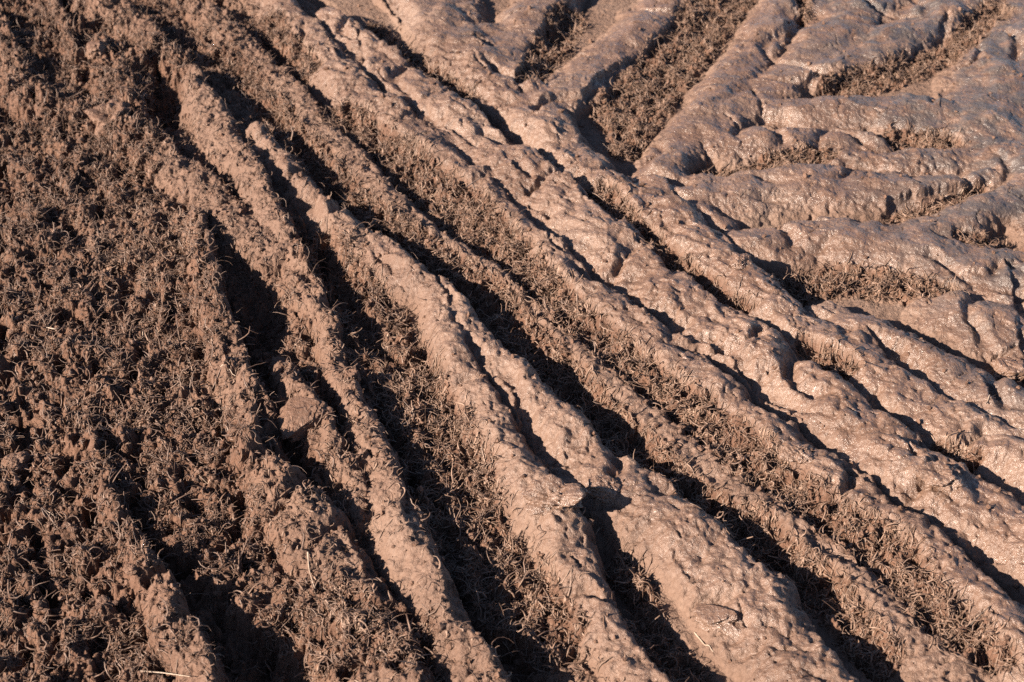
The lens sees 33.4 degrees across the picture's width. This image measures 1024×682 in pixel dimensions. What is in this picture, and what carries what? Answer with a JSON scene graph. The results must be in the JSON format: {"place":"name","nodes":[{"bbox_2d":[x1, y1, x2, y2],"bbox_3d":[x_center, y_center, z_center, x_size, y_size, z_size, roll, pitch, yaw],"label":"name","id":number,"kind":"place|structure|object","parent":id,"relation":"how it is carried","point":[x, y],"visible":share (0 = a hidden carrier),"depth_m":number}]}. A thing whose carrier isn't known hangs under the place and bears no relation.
{"place":"outdoors","nodes":[
{"label":"outdoors","id":0,"kind":"place"},
{"bbox_2d":[0,0,1023,681],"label":"ground","id":1,"kind":"structure","parent":0,"point":[972,334],"depth_m":2.96},
{"bbox_2d":[1,451,29,471],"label":"mud clod","id":2,"kind":"object","parent":1,"relation":"on","point":[18,460],"visible":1,"depth_m":2.66},
{"bbox_2d":[85,38,107,58],"bbox_3d":[-0.929,-0.653,3.823,0.057,0.039,0.076,-19,39,-25],"label":"mud clod","id":3,"kind":"object","parent":1,"relation":"on","point":[94,50],"visible":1,"depth_m":3.80},
{"bbox_2d":[95,595,118,609],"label":"mud clod","id":4,"kind":"object","parent":1,"relation":"on","point":[101,599],"visible":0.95,"depth_m":2.39},
{"bbox_2d":[84,99,132,137],"bbox_3d":[-0.835,-0.462,3.583,0.096,0.074,0.124,18,39,24],"label":"mud clod","id":5,"kind":"object","parent":1,"relation":"on","point":[97,114],"visible":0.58,"depth_m":3.56},
{"bbox_2d":[122,563,138,575],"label":"mud clod","id":6,"kind":"object","parent":1,"relation":"on","point":[130,569],"visible":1,"depth_m":2.41},
{"bbox_2d":[140,670,189,676],"bbox_3d":[-0.460,0.441,2.273,0.080,0.023,0.010,13,37,18],"label":"straw stalk","id":7,"kind":"object","parent":1,"relation":"on","point":[163,673],"visible":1,"depth_m":2.28},
{"bbox_2d":[267,356,289,376],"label":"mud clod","id":8,"kind":"object","parent":1,"relation":"on","point":[275,360],"visible":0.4,"depth_m":2.90},
{"bbox_2d":[277,396,334,443],"bbox_3d":[-0.340,0.125,2.737,0.100,0.054,0.071,-24,41,-30],"label":"mud clod","id":9,"kind":"object","parent":1,"relation":"on","point":[294,424],"visible":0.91,"depth_m":2.72},
{"bbox_2d":[307,552,313,585],"bbox_3d":[-0.287,0.326,2.432,0.004,0.013,0.064,-7,36,-10],"label":"straw stalk","id":10,"kind":"object","parent":1,"relation":"on","point":[309,567],"visible":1,"depth_m":2.44},
{"bbox_2d":[339,368,360,382],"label":"mud clod","id":11,"kind":"object","parent":1,"relation":"on","point":[354,373],"visible":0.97,"depth_m":2.81},
{"bbox_2d":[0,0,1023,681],"bbox_3d":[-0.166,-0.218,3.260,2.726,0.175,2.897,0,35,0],"label":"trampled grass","id":12,"kind":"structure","parent":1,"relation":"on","point":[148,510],"depth_m":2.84},
{"bbox_2d":[0,0,1023,681],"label":"soil crumbs","id":13,"kind":"object","parent":1,"relation":"on","point":[440,628],"visible":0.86,"depth_m":2.85},
{"bbox_2d":[521,474,587,514],"bbox_3d":[0.063,0.228,2.526,0.099,0.044,0.064,0,35,0],"label":"mud clod","id":14,"kind":"object","parent":1,"relation":"on","point":[550,491],"visible":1,"depth_m":2.52},
{"bbox_2d":[588,474,621,502],"bbox_3d":[0.141,0.222,2.570,0.054,0.030,0.049,0,35,0],"label":"mud clod","id":15,"kind":"object","parent":1,"relation":"on","point":[604,489],"visible":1,"depth_m":2.56},
{"bbox_2d":[694,632,713,651],"bbox_3d":[0.264,0.414,2.353,0.004,0.012,0.049,-16,38,-21],"label":"straw stalk","id":16,"kind":"object","parent":1,"relation":"on","point":[702,641],"visible":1,"depth_m":2.35},
{"bbox_2d":[693,603,740,640],"bbox_3d":[0.287,0.385,2.358,0.087,0.031,0.041,18,39,23],"label":"mud clod","id":17,"kind":"object","parent":1,"relation":"on","point":[717,618],"visible":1,"depth_m":2.35},
{"bbox_2d":[728,253,752,268],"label":"mud clod","id":18,"kind":"object","parent":1,"relation":"on","point":[740,261],"visible":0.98,"depth_m":3.07},
{"bbox_2d":[778,442,814,463],"bbox_3d":[0.441,0.172,2.636,0.056,0.020,0.046,7,36,10],"label":"mud clod","id":19,"kind":"object","parent":1,"relation":"on","point":[798,453],"visible":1,"depth_m":2.62},
{"bbox_2d":[914,461,963,492],"bbox_3d":[0.644,0.204,2.578,0.075,0.032,0.057,8,36,11],"label":"mud clod","id":20,"kind":"object","parent":1,"relation":"on","point":[946,477],"visible":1,"depth_m":2.56},
{"bbox_2d":[969,605,989,627],"bbox_3d":[0.643,0.380,2.351,0.038,0.027,0.003,-21,40,-27],"label":"twig","id":21,"kind":"object","parent":1,"relation":"on","point":[971,624],"visible":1,"depth_m":2.35},
{"bbox_2d":[991,356,1023,385],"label":"mud clod","id":22,"kind":"object","parent":1,"relation":"on","point":[1009,367],"visible":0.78,"depth_m":2.86}
]}

